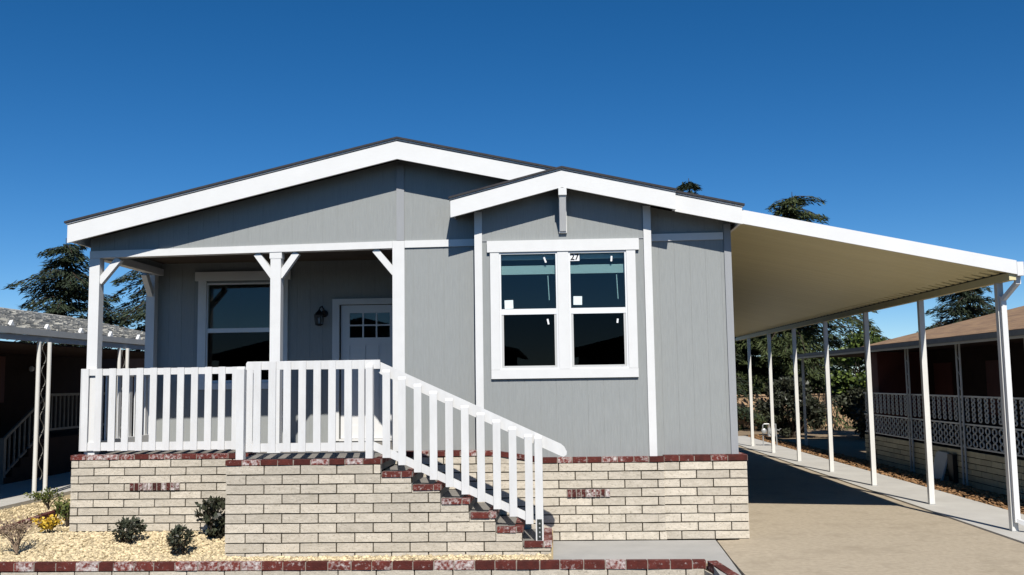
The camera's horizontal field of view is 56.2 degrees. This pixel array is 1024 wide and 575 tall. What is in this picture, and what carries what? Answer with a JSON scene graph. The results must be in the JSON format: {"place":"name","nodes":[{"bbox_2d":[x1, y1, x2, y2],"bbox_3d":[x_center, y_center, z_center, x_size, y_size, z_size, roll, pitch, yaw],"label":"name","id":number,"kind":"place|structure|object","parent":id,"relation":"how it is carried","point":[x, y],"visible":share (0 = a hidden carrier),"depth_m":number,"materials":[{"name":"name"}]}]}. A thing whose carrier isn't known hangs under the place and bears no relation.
{"place":"outdoors","nodes":[
{"label":"outdoors","id":0,"kind":"place"},
{"bbox_2d":[0,472,71,509],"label":"neighbour slab","id":1,"kind":"structure","parent":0,"point":[11,495],"depth_m":18.72,"materials":[{"name":"concrete"}]},
{"bbox_2d":[0,307,144,497],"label":"dark neighbour house","id":2,"kind":"structure","parent":0,"point":[40,387],"depth_m":21.88,"materials":[{"name":"brown"}]},
{"bbox_2d":[0,0,1023,374],"label":"sky","id":3,"kind":"structure","parent":0,"point":[905,117],"materials":[{"name":"blue"}]},
{"bbox_2d":[553,540,740,574],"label":"entry path","id":4,"kind":"structure","parent":0,"point":[709,550],"depth_m":11.32,"materials":[{"name":"concrete"}]},
{"bbox_2d":[382,388,1020,569],"bbox_3d":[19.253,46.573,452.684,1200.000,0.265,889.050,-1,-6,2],"label":"ground","id":5,"kind":"structure","parent":0,"point":[849,442],"depth_m":30.30,"materials":[{"name":"grey concrete"}]},
{"bbox_2d":[1,238,131,348],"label":"cedar tree","id":6,"kind":"object","parent":5,"relation":"on","point":[66,286],"visible":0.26,"depth_m":35.59,"materials":[{"name":"green plant"}]},
{"bbox_2d":[75,270,150,350],"bbox_3d":[-14.051,2.005,37.982,9.861,11.045,8.963,2,-7,-30],"label":"cedar tree","id":7,"kind":"object","parent":5,"relation":"on","point":[139,314],"visible":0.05,"depth_m":37.40,"materials":[{"name":"green plant"}]},
{"bbox_2d":[0,495,552,560],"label":"gravel bed","id":8,"kind":"object","parent":5,"relation":"on","point":[39,508],"visible":0.14,"depth_m":12.80,"materials":[{"name":"beige gravel"}]},
{"bbox_2d":[0,514,42,553],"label":"dry shrub","id":9,"kind":"object","parent":8,"relation":"on","point":[10,535],"visible":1,"depth_m":11.44,"materials":[{"name":"brown plant"}]},
{"bbox_2d":[1,505,69,530],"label":"brick edging","id":10,"kind":"object","parent":8,"relation":"on","point":[47,514],"visible":0.23,"depth_m":14.14,"materials":[{"name":"red brick"}]},
{"bbox_2d":[23,487,63,509],"bbox_3d":[-7.362,3.332,15.139,0.572,0.358,0.482,-1,-6,2],"label":"garden shrub","id":11,"kind":"object","parent":8,"relation":"on","point":[46,499],"visible":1,"depth_m":15.11,"materials":[{"name":"green plant"}]},
{"bbox_2d":[31,513,64,532],"bbox_3d":[-6.001,3.073,12.380,0.411,0.312,0.349,-6,-8,43],"label":"flowering plant","id":12,"kind":"object","parent":8,"relation":"on","point":[47,524],"visible":0.95,"depth_m":12.36,"materials":[{"name":"yellow plant"}]},
{"bbox_2d":[51,497,71,526],"bbox_3d":[-6.031,3.056,13.073,0.454,0.442,0.430,-1,-6,2],"label":"garden shrub","id":13,"kind":"object","parent":8,"relation":"on","point":[64,509],"visible":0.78,"depth_m":12.98,"materials":[{"name":"green plant"}]},
{"bbox_2d":[107,515,147,542],"bbox_3d":[-4.730,3.003,11.857,0.413,0.342,0.436,-4,-7,32],"label":"garden shrub","id":14,"kind":"object","parent":8,"relation":"on","point":[128,534],"visible":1,"depth_m":11.82,"materials":[{"name":"green plant"}]},
{"bbox_2d":[165,524,195,553],"bbox_3d":[-3.929,2.957,11.284,0.368,0.356,0.404,-1,-6,2],"label":"garden shrub","id":15,"kind":"object","parent":8,"relation":"on","point":[174,537],"visible":1,"depth_m":11.25,"materials":[{"name":"green plant"}]},
{"bbox_2d":[193,495,226,537],"bbox_3d":[-3.749,2.878,12.009,0.500,0.547,0.556,-1,-6,2],"label":"garden shrub","id":16,"kind":"object","parent":8,"relation":"on","point":[216,523],"visible":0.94,"depth_m":11.93,"materials":[{"name":"green plant"}]},
{"bbox_2d":[69,442,552,556],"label":"brick porch steps","id":17,"kind":"structure","parent":5,"relation":"on","point":[323,503],"depth_m":11.22,"materials":[{"name":"brick"}]},
{"bbox_2d":[236,360,566,540],"bbox_3d":[-1.312,1.913,11.337,3.917,2.124,0.146,-1,-6,2],"label":"stair railing","id":18,"kind":"object","parent":17,"relation":"on","point":[367,444],"visible":1,"depth_m":11.36,"materials":[{"name":"white paint"}]},
{"bbox_2d":[0,559,738,574],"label":"planter wall","id":19,"kind":"structure","parent":5,"relation":"on","point":[548,567],"depth_m":10.71,"materials":[{"name":"red brick"}]},
{"bbox_2d":[64,136,749,540],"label":"manufactured house","id":20,"kind":"structure","parent":5,"relation":"on","point":[584,318],"depth_m":12.60,"materials":[{"name":"grey paint"}]},
{"bbox_2d":[101,375,149,441],"bbox_3d":[-5.609,1.732,13.814,0.058,1.082,1.881,-1,-6,2],"label":"porch side railing","id":21,"kind":"object","parent":20,"relation":"attached to","point":[145,437],"visible":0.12,"depth_m":13.95,"materials":[{"name":"white paint"}]},
{"bbox_2d":[79,367,253,450],"bbox_3d":[-4.541,1.603,12.682,2.362,1.086,0.070,-1,-6,2],"label":"porch railing","id":22,"kind":"object","parent":20,"relation":"attached to","point":[193,443],"visible":0.91,"depth_m":12.65,"materials":[{"name":"white paint"}]},
{"bbox_2d":[195,270,290,389],"bbox_3d":[-4.200,0.664,14.957,1.510,1.835,0.100,-1,-6,2],"label":"porch window","id":23,"kind":"structure","parent":20,"relation":"in","point":[216,347],"depth_m":14.94,"materials":[{"name":"white paint"}]},
{"bbox_2d":[314,306,327,325],"bbox_3d":[-2.952,0.439,14.822,0.142,0.310,0.249,-4,-7,32],"label":"wall lantern","id":24,"kind":"object","parent":20,"relation":"attached to","point":[323,313],"depth_m":14.77,"materials":[{"name":"black metal"}]},
{"bbox_2d":[341,305,392,438],"bbox_3d":[-2.200,1.298,14.850,0.900,2.055,0.040,-1,-6,2],"label":"front door","id":25,"kind":"structure","parent":20,"relation":"in","point":[372,348],"depth_m":14.86,"materials":[{"name":"white wood"}]},
{"bbox_2d":[487,238,638,378],"bbox_3d":[0.675,0.276,12.493,1.980,1.799,0.145,-1,-6,2],"label":"window","id":26,"kind":"structure","parent":20,"relation":"in","point":[523,341],"depth_m":12.44,"materials":[{"name":"white paint"}]},
{"bbox_2d":[676,178,770,430],"bbox_3d":[7.503,0.726,40.001,6.505,10.882,7.890,-3,-6,25],"label":"cedar tree","id":27,"kind":"object","parent":5,"relation":"on","point":[691,186],"visible":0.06,"depth_m":38.84,"materials":[{"name":"green plant"}]},
{"bbox_2d":[753,375,826,437],"bbox_3d":[9.616,4.094,32.983,2.233,2.160,1.991,1,-6,-21],"label":"leafy bush","id":28,"kind":"object","parent":5,"relation":"on","point":[783,397],"visible":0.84,"depth_m":32.73,"materials":[{"name":"green plant"}]},
{"bbox_2d":[734,329,856,430],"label":"cedar tree","id":29,"kind":"object","parent":5,"relation":"on","point":[760,383],"visible":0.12,"depth_m":40.62,"materials":[{"name":"green plant"}]},
{"bbox_2d":[737,393,856,428],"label":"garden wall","id":30,"kind":"structure","parent":5,"relation":"on","point":[743,401],"depth_m":38.76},
{"bbox_2d":[735,195,888,430],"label":"cedar tree","id":31,"kind":"object","parent":5,"relation":"on","point":[810,334],"visible":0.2,"depth_m":40.40,"materials":[{"name":"green plant"}]},
{"bbox_2d":[832,386,868,438],"bbox_3d":[11.946,4.060,31.436,2.984,1.866,2.195,-1,-6,2],"label":"leafy bush","id":32,"kind":"object","parent":5,"relation":"on","point":[853,401],"visible":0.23,"depth_m":31.30,"materials":[{"name":"green plant"}]},
{"bbox_2d":[830,328,885,400],"bbox_3d":[12.551,3.275,33.461,3.053,3.728,2.558,1,-6,-20],"label":"leafy tree","id":33,"kind":"object","parent":5,"relation":"on","point":[846,380],"visible":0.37,"depth_m":33.25,"materials":[{"name":"green plant"}]},
{"bbox_2d":[738,436,1023,543],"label":"side walk","id":34,"kind":"structure","parent":5,"relation":"on","point":[986,517],"depth_m":16.35,"materials":[{"name":"concrete"}]},
{"bbox_2d":[761,423,777,445],"bbox_3d":[7.594,4.342,28.276,0.478,0.658,0.180,-1,-6,2],"label":"gas meter","id":35,"kind":"object","parent":34,"relation":"on","point":[764,430],"visible":0.83,"depth_m":28.28,"materials":[{"name":"grey metal"}]},
{"bbox_2d":[731,210,1023,531],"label":"carport awning","id":36,"kind":"object","parent":34,"relation":"on","point":[789,274],"visible":0.86,"depth_m":14.54,"materials":[{"name":"beige metal"}]},
{"bbox_2d":[748,434,1023,513],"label":"wood chip strip","id":37,"kind":"object","parent":5,"relation":"on","point":[941,485],"visible":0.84,"depth_m":18.75,"materials":[{"name":"brown wood"}]},
{"bbox_2d":[933,451,958,482],"bbox_3d":[8.304,3.457,18.467,0.205,0.550,0.860,-1,-6,2],"label":"leaning panel","id":38,"kind":"object","parent":37,"relation":"on","point":[941,459],"visible":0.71,"depth_m":18.34,"materials":[{"name":"black metal"}]},
{"bbox_2d":[790,306,1023,499],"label":"brown neighbour house","id":39,"kind":"structure","parent":5,"relation":"on","point":[964,395],"depth_m":20.16,"materials":[{"name":"brown wood"}]},
{"bbox_2d":[916,286,994,332],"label":"cedar tree","id":40,"kind":"object","parent":5,"relation":"on","point":[966,299],"visible":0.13,"depth_m":41.07,"materials":[{"name":"green plant"}]},
{"bbox_2d":[717,446,1023,574],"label":"driveway","id":41,"kind":"structure","parent":0,"point":[802,521],"depth_m":12.07,"materials":[{"name":"beige concrete"}]}
]}

